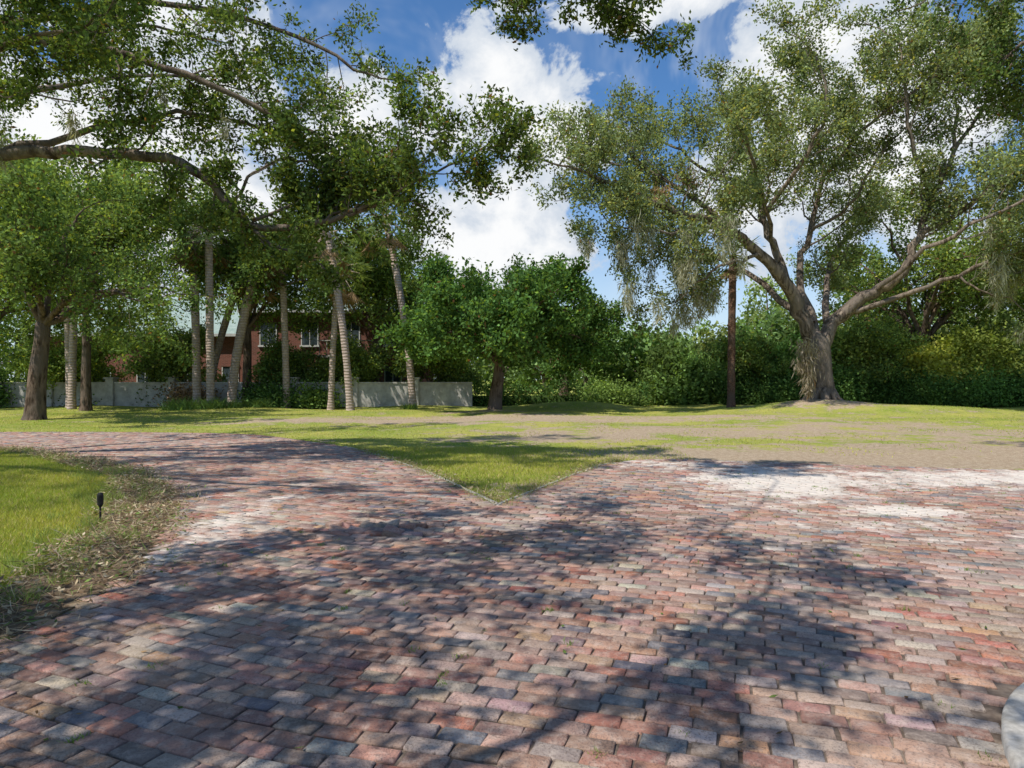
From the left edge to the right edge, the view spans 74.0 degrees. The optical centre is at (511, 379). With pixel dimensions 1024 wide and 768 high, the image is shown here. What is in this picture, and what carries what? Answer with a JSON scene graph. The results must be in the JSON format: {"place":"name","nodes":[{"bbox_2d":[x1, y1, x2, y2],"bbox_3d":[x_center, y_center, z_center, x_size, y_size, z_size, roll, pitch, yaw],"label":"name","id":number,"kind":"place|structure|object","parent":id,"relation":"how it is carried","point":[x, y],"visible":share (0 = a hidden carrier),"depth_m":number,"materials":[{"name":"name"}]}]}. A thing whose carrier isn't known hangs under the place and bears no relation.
{"place":"outdoors","nodes":[
{"label":"outdoors","id":0,"kind":"place"},
{"bbox_2d":[50,337,243,381],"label":"walls","id":1,"kind":"structure","parent":0,"point":[226,351],"depth_m":46.00,"materials":[{"name":"brick"}]},
{"bbox_2d":[31,334,235,336],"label":"eaves","id":2,"kind":"object","parent":1,"relation":"on","point":[226,335],"depth_m":45.50,"materials":[{"name":"white paint"}]},
{"bbox_2d":[51,298,238,333],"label":"roof","id":3,"kind":"structure","parent":2,"relation":"on","point":[232,328],"depth_m":47.48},
{"bbox_2d":[138,367,147,381],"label":"window glass","id":4,"kind":"object","parent":1,"relation":"attached to","point":[142,377],"visible":0.21,"depth_m":45.98,"materials":[{"name":"glass"}]},
{"bbox_2d":[223,367,229,380],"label":"window glass","id":5,"kind":"object","parent":1,"relation":"attached to","point":[226,370],"visible":0.14,"depth_m":45.98,"materials":[{"name":"glass"}]},
{"bbox_2d":[0,432,1023,767],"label":"brick driveway","id":6,"kind":"structure","parent":0,"point":[260,678],"depth_m":4.13,"materials":[{"name":"red brick"}]},
{"bbox_2d":[0,432,1015,747],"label":"fallen leaves","id":7,"kind":"object","parent":6,"relation":"on","point":[444,580],"visible":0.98,"depth_m":5.29,"materials":[{"name":"brown plant"}]},
{"bbox_2d":[56,463,1021,760],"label":"joint weeds","id":8,"kind":"object","parent":6,"relation":"on","point":[548,609],"visible":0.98,"depth_m":5.24,"materials":[{"name":"green plant"}]},
{"bbox_2d":[1001,683,1023,767],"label":"concrete curb","id":9,"kind":"structure","parent":6,"relation":"on","point":[1012,728],"depth_m":2.80,"materials":[{"name":"grey concrete"}]},
{"bbox_2d":[0,380,1023,637],"bbox_3d":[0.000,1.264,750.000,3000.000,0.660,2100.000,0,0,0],"label":"ground","id":10,"kind":"structure","parent":0,"point":[1000,452],"depth_m":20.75,"materials":[{"name":"green plant"}]},
{"bbox_2d":[0,383,26,406],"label":"panel","id":11,"kind":"object","parent":10,"relation":"on","point":[18,392],"visible":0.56,"depth_m":37.92,"materials":[{"name":"paint"}]},
{"bbox_2d":[47,381,55,406],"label":"pillar","id":12,"kind":"structure","parent":10,"relation":"on","point":[49,402],"depth_m":37.78,"materials":[{"name":"paint"}]},
{"bbox_2d":[6,321,130,389],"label":"ornamental tree","id":13,"kind":"object","parent":10,"relation":"on","point":[56,366],"visible":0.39,"depth_m":37.01,"materials":[{"name":"green plant"}]},
{"bbox_2d":[60,237,82,407],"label":"cabbage palm tree","id":14,"kind":"object","parent":10,"relation":"on","point":[66,332],"visible":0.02,"depth_m":35.84,"materials":[{"name":"grey plant"}]},
{"bbox_2d":[36,187,117,408],"bbox_3d":[-22.128,-4.025,34.652,4.066,11.259,4.419,0,0,0],"label":"cabbage palm tree","id":15,"kind":"object","parent":10,"relation":"on","point":[72,379],"visible":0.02,"depth_m":34.46,"materials":[{"name":"grey plant"}]},
{"bbox_2d":[53,383,104,405],"bbox_3d":[-24.100,0.850,38.000,2.956,1.300,0.160,0,0,0],"label":"panel","id":16,"kind":"object","parent":10,"relation":"on","point":[98,390],"visible":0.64,"depth_m":37.92,"materials":[{"name":"paint"}]},
{"bbox_2d":[0,142,160,362],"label":"live oak tree","id":17,"kind":"object","parent":10,"relation":"on","point":[3,313],"visible":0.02,"depth_m":38.17,"materials":[{"name":"green plant"}]},
{"bbox_2d":[0,448,180,637],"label":"mulch bed","id":18,"kind":"object","parent":10,"relation":"on","point":[66,601],"visible":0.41,"depth_m":5.29,"materials":[{"name":"soil"}]},
{"bbox_2d":[97,492,103,519],"bbox_3d":[-4.300,1.337,7.100,0.062,0.325,0.062,0,0,0],"label":"path light","id":19,"kind":"object","parent":18,"relation":"on","point":[100,498],"visible":0.94,"depth_m":7.08,"materials":[{"name":"black metal"}]},
{"bbox_2d":[0,126,221,410],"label":"live oak tree","id":20,"kind":"object","parent":10,"relation":"on","point":[129,225],"visible":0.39,"depth_m":32.71,"materials":[{"name":"green plant"}]},
{"bbox_2d":[105,379,116,405],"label":"pillar","id":21,"kind":"structure","parent":10,"relation":"on","point":[109,392],"depth_m":37.78,"materials":[{"name":"paint"}]},
{"bbox_2d":[0,127,247,419],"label":"live oak tree","id":22,"kind":"object","parent":10,"relation":"on","point":[23,265],"visible":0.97,"depth_m":24.39,"materials":[{"name":"green plant"}]},
{"bbox_2d":[114,383,165,406],"bbox_3d":[-20.700,0.850,38.000,2.956,1.300,0.160,0,0,0],"label":"panel","id":23,"kind":"object","parent":10,"relation":"on","point":[125,394],"visible":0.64,"depth_m":37.92,"materials":[{"name":"paint"}]},
{"bbox_2d":[114,382,164,382],"bbox_3d":[-20.700,0.159,38.000,2.956,0.078,0.280,0,0,0],"label":"coping","id":24,"kind":"object","parent":23,"relation":"on","point":[138,382],"visible":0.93,"depth_m":37.86,"materials":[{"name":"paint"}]},
{"bbox_2d":[166,379,177,400],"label":"pillar","id":25,"kind":"structure","parent":10,"relation":"on","point":[169,381],"depth_m":37.78,"materials":[{"name":"paint"}]},
{"bbox_2d":[117,316,227,385],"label":"ornamental tree","id":26,"kind":"object","parent":10,"relation":"on","point":[161,369],"visible":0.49,"depth_m":37.64,"materials":[{"name":"green plant"}]},
{"bbox_2d":[154,205,230,405],"bbox_3d":[-16.427,-3.889,35.246,4.041,10.984,3.955,0,0,0],"label":"cabbage palm tree","id":27,"kind":"object","parent":10,"relation":"on","point":[196,376],"visible":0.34,"depth_m":35.23,"materials":[{"name":"green plant"}]},
{"bbox_2d":[175,383,226,404],"bbox_3d":[-17.300,0.850,38.000,2.956,1.300,0.160,0,0,0],"label":"panel","id":28,"kind":"object","parent":10,"relation":"on","point":[219,386],"visible":0.14,"depth_m":37.92,"materials":[{"name":"paint"}]},
{"bbox_2d":[166,205,243,405],"bbox_3d":[-15.304,-3.908,34.474,4.204,11.020,4.139,0,0,0],"label":"cabbage palm tree","id":29,"kind":"object","parent":10,"relation":"on","point":[208,256],"visible":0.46,"depth_m":34.35,"materials":[{"name":"green plant"}]},
{"bbox_2d":[140,179,336,405],"bbox_3d":[-14.785,-4.807,37.748,12.259,12.814,11.146,0,0,0],"label":"live oak tree","id":30,"kind":"object","parent":10,"relation":"on","point":[319,301],"visible":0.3,"depth_m":35.82,"materials":[{"name":"green plant"}]},
{"bbox_2d":[214,264,271,380],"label":"cabbage palm tree","id":31,"kind":"object","parent":10,"relation":"on","point":[221,337],"visible":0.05,"depth_m":39.15,"materials":[{"name":"grey plant"}]},
{"bbox_2d":[218,232,291,401],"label":"cabbage palm tree","id":32,"kind":"object","parent":10,"relation":"on","point":[236,355],"visible":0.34,"depth_m":36.03,"materials":[{"name":"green plant"}]},
{"bbox_2d":[236,383,281,401],"bbox_3d":[-13.900,0.850,38.000,2.956,1.300,0.160,0,0,0],"label":"panel","id":33,"kind":"object","parent":10,"relation":"on","point":[239,386],"visible":0.21,"depth_m":37.92,"materials":[{"name":"paint"}]},
{"bbox_2d":[0,0,548,295],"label":"live oak tree","id":34,"kind":"object","parent":10,"relation":"on","point":[352,170],"visible":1,"depth_m":11.97,"materials":[{"name":"green plant"}]},
{"bbox_2d":[242,211,319,407],"bbox_3d":[-12.433,-3.813,36.802,4.400,10.834,4.452,0,0,0],"label":"cabbage palm tree","id":35,"kind":"object","parent":10,"relation":"on","point":[285,341],"visible":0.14,"depth_m":36.66,"materials":[{"name":"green plant"}]},
{"bbox_2d":[245,337,326,392],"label":"ornamental tree","id":36,"kind":"object","parent":10,"relation":"on","point":[300,362],"visible":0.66,"depth_m":38.14,"materials":[{"name":"green plant"}]},
{"bbox_2d":[155,395,419,410],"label":"strap leaf plants","id":37,"kind":"object","parent":10,"relation":"on","point":[180,405],"visible":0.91,"depth_m":33.83,"materials":[{"name":"green plant"}]},
{"bbox_2d":[290,379,298,401],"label":"pillar","id":38,"kind":"structure","parent":10,"relation":"on","point":[293,384],"depth_m":37.78,"materials":[{"name":"paint"}]},
{"bbox_2d":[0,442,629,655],"bbox_3d":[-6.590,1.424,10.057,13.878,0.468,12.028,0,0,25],"label":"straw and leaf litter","id":39,"kind":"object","parent":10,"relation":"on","point":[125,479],"visible":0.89,"depth_m":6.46,"materials":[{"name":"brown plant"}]},
{"bbox_2d":[297,383,345,406],"bbox_3d":[-10.500,0.850,38.000,2.956,1.300,0.160,0,0,0],"label":"panel","id":40,"kind":"object","parent":10,"relation":"on","point":[339,387],"visible":0.29,"depth_m":37.92,"materials":[{"name":"paint"}]},
{"bbox_2d":[289,208,370,410],"bbox_3d":[-8.543,-3.510,32.092,3.921,10.252,4.315,0,0,0],"label":"cabbage palm tree","id":41,"kind":"object","parent":10,"relation":"on","point":[327,251],"visible":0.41,"depth_m":31.87,"materials":[{"name":"green plant"}]},
{"bbox_2d":[0,364,665,408],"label":"shrub row","id":42,"kind":"object","parent":10,"relation":"on","point":[311,398],"visible":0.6,"depth_m":37.08,"materials":[{"name":"green plant"}]},
{"bbox_2d":[302,245,374,409],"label":"cabbage palm tree","id":43,"kind":"object","parent":10,"relation":"on","point":[350,296],"visible":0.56,"depth_m":35.88,"materials":[{"name":"green plant"}]},
{"bbox_2d":[251,313,431,381],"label":"walls","id":44,"kind":"structure","parent":10,"relation":"on","point":[366,334],"depth_m":45.00,"materials":[{"name":"brick"}]},
{"bbox_2d":[261,322,275,344],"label":"window glass","id":45,"kind":"object","parent":44,"relation":"attached to","point":[264,327],"visible":0.36,"depth_m":44.98,"materials":[{"name":"glass"}]},
{"bbox_2d":[300,345,318,346],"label":"window sill","id":46,"kind":"structure","parent":44,"relation":"attached to","point":[309,346],"depth_m":44.88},
{"bbox_2d":[302,322,316,344],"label":"window glass","id":47,"kind":"object","parent":44,"relation":"attached to","point":[305,341],"visible":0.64,"depth_m":44.98,"materials":[{"name":"glass"}]},
{"bbox_2d":[237,310,394,312],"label":"eaves","id":48,"kind":"object","parent":44,"relation":"on","point":[309,312],"visible":0.13,"depth_m":44.50,"materials":[{"name":"white paint"}]},
{"bbox_2d":[237,287,395,309],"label":"roof","id":49,"kind":"structure","parent":48,"relation":"on","point":[310,304],"depth_m":45.12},
{"bbox_2d":[317,322,318,344],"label":"window jamb","id":50,"kind":"object","parent":44,"relation":"attached to","point":[317,335],"depth_m":44.94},
{"bbox_2d":[346,322,358,344],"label":"window glass","id":51,"kind":"object","parent":44,"relation":"attached to","point":[355,328],"visible":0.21,"depth_m":44.98,"materials":[{"name":"glass"}]},
{"bbox_2d":[385,366,400,381],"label":"window glass","id":52,"kind":"object","parent":44,"relation":"attached to","point":[389,378],"visible":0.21,"depth_m":44.98,"materials":[{"name":"glass"}]},
{"bbox_2d":[309,326,392,388],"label":"ornamental tree","id":53,"kind":"object","parent":10,"relation":"on","point":[364,363],"visible":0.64,"depth_m":38.38,"materials":[{"name":"green plant"}]},
{"bbox_2d":[250,206,458,381],"bbox_3d":[-9.368,-4.377,41.402,13.296,11.954,11.502,0,0,0],"label":"live oak tree","id":54,"kind":"object","parent":10,"relation":"on","point":[380,291],"visible":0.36,"depth_m":38.79,"materials":[{"name":"green plant"}]},
{"bbox_2d":[352,379,358,406],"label":"pillar","id":55,"kind":"structure","parent":10,"relation":"on","point":[355,391],"depth_m":37.78,"materials":[{"name":"paint"}]},
{"bbox_2d":[349,199,417,407],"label":"cabbage palm tree","id":56,"kind":"object","parent":10,"relation":"on","point":[396,243],"visible":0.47,"depth_m":34.34,"materials":[{"name":"green plant"}]},
{"bbox_2d":[358,383,408,406],"bbox_3d":[-7.100,0.850,38.000,2.956,1.300,0.160,0,0,0],"label":"panel","id":57,"kind":"object","parent":10,"relation":"on","point":[381,394],"visible":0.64,"depth_m":37.92,"materials":[{"name":"paint"}]},
{"bbox_2d":[359,382,407,382],"bbox_3d":[-7.100,0.159,38.000,2.956,0.078,0.280,0,0,0],"label":"coping","id":58,"kind":"object","parent":57,"relation":"on","point":[383,382],"visible":0.64,"depth_m":37.86,"materials":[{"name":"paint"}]},
{"bbox_2d":[415,379,419,405],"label":"pillar","id":59,"kind":"structure","parent":10,"relation":"on","point":[417,381],"depth_m":37.78,"materials":[{"name":"paint"}]},
{"bbox_2d":[384,330,489,390],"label":"ornamental tree","id":60,"kind":"object","parent":10,"relation":"on","point":[455,371],"visible":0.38,"depth_m":38.72,"materials":[{"name":"green plant"}]},
{"bbox_2d":[419,383,471,405],"bbox_3d":[-3.700,0.850,38.000,2.956,1.300,0.160,0,0,0],"label":"panel","id":61,"kind":"object","parent":10,"relation":"on","point":[449,394],"visible":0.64,"depth_m":37.92,"materials":[{"name":"paint"}]},
{"bbox_2d":[419,382,471,382],"bbox_3d":[-3.700,0.159,38.000,2.956,0.078,0.280,0,0,0],"label":"coping","id":62,"kind":"object","parent":61,"relation":"on","point":[445,382],"visible":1,"depth_m":37.86,"materials":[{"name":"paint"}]},
{"bbox_2d":[344,446,614,505],"bbox_3d":[-0.319,1.498,12.406,3.690,0.044,7.982,0,0,-26],"label":"concrete edging","id":63,"kind":"object","parent":10,"relation":"on","point":[497,503],"visible":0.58,"depth_m":9.59,"materials":[{"name":"grey concrete"}]},
{"bbox_2d":[372,249,616,409],"bbox_3d":[-0.937,-2.293,31.817,9.902,7.852,11.223,0,0,28],"label":"shade tree","id":64,"kind":"object","parent":10,"relation":"on","point":[520,316],"visible":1,"depth_m":29.43,"materials":[{"name":"green plant"}]},
{"bbox_2d":[0,240,1023,395],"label":"distant trees","id":65,"kind":"object","parent":10,"relation":"on","point":[627,352],"visible":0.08,"depth_m":49.84,"materials":[{"name":"green plant"}]},
{"bbox_2d":[391,375,652,406],"bbox_3d":[0.345,0.679,39.254,15.460,1.933,2.793,0,0,0],"label":"clipped hedge","id":66,"kind":"object","parent":10,"relation":"on","point":[514,400],"visible":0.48,"depth_m":38.95,"materials":[{"name":"green plant"}]},
{"bbox_2d":[534,277,628,394],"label":"shade tree","id":67,"kind":"object","parent":10,"relation":"on","point":[603,315],"visible":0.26,"depth_m":40.98,"materials":[{"name":"green plant"}]},
{"bbox_2d":[466,0,699,74],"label":"live oak tree","id":68,"kind":"object","parent":10,"relation":"on","point":[606,11],"visible":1,"depth_m":9.38,"materials":[{"name":"green plant"}]},
{"bbox_2d":[703,233,758,407],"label":"cabbage palm tree","id":69,"kind":"object","parent":10,"relation":"on","point":[731,277],"visible":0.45,"depth_m":35.83,"materials":[{"name":"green plant"}]},
{"bbox_2d":[702,326,798,383],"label":"ornamental tree","id":70,"kind":"object","parent":10,"relation":"on","point":[744,361],"visible":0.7,"depth_m":40.47,"materials":[{"name":"green plant"}]},
{"bbox_2d":[504,0,1023,401],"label":"live oak tree","id":71,"kind":"object","parent":10,"relation":"on","point":[998,262],"visible":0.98,"depth_m":31.66,"materials":[{"name":"green plant"}]},
{"bbox_2d":[626,314,1023,405],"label":"tall shrub border","id":72,"kind":"object","parent":10,"relation":"on","point":[685,376],"visible":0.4,"depth_m":40.49,"materials":[{"name":"green plant"}]},
{"bbox_2d":[707,357,1023,407],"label":"hedge","id":73,"kind":"object","parent":10,"relation":"on","point":[991,392],"visible":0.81,"depth_m":38.76,"materials":[{"name":"green plant"}]},
{"bbox_2d":[835,313,929,382],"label":"ornamental tree","id":74,"kind":"object","parent":10,"relation":"on","point":[892,340],"visible":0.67,"depth_m":39.88,"materials":[{"name":"green plant"}]},
{"bbox_2d":[783,164,1023,402],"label":"live oak tree","id":75,"kind":"object","parent":10,"relation":"on","point":[943,262],"visible":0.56,"depth_m":44.18,"materials":[{"name":"green plant"}]},
{"bbox_2d":[862,0,1023,130],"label":"live oak tree","id":76,"kind":"object","parent":10,"relation":"on","point":[995,73],"visible":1,"depth_m":12.50,"materials":[{"name":"green plant"}]},
{"bbox_2d":[966,192,1023,332],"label":"live oak tree","id":77,"kind":"object","parent":10,"relation":"on","point":[1020,300],"visible":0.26,"depth_m":44.74,"materials":[{"name":"green plant"}]},
{"bbox_3d":[-36.000,0.725,38.000,0.440,1.550,0.440,0,0,0],"label":"pillar","id":78,"kind":"object","parent":10,"relation":"on","visible":0},
{"bbox_2d":[103,377,420,378],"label":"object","id":79,"kind":"structure","parent":78,"relation":"on","point":[228,378],"depth_m":37.72,"materials":[{"name":"paint"}]},
{"bbox_2d":[0,0,1023,379],"label":"sky","id":80,"kind":"structure","parent":0,"point":[562,64],"materials":[{"name":"blue"}]}
]}

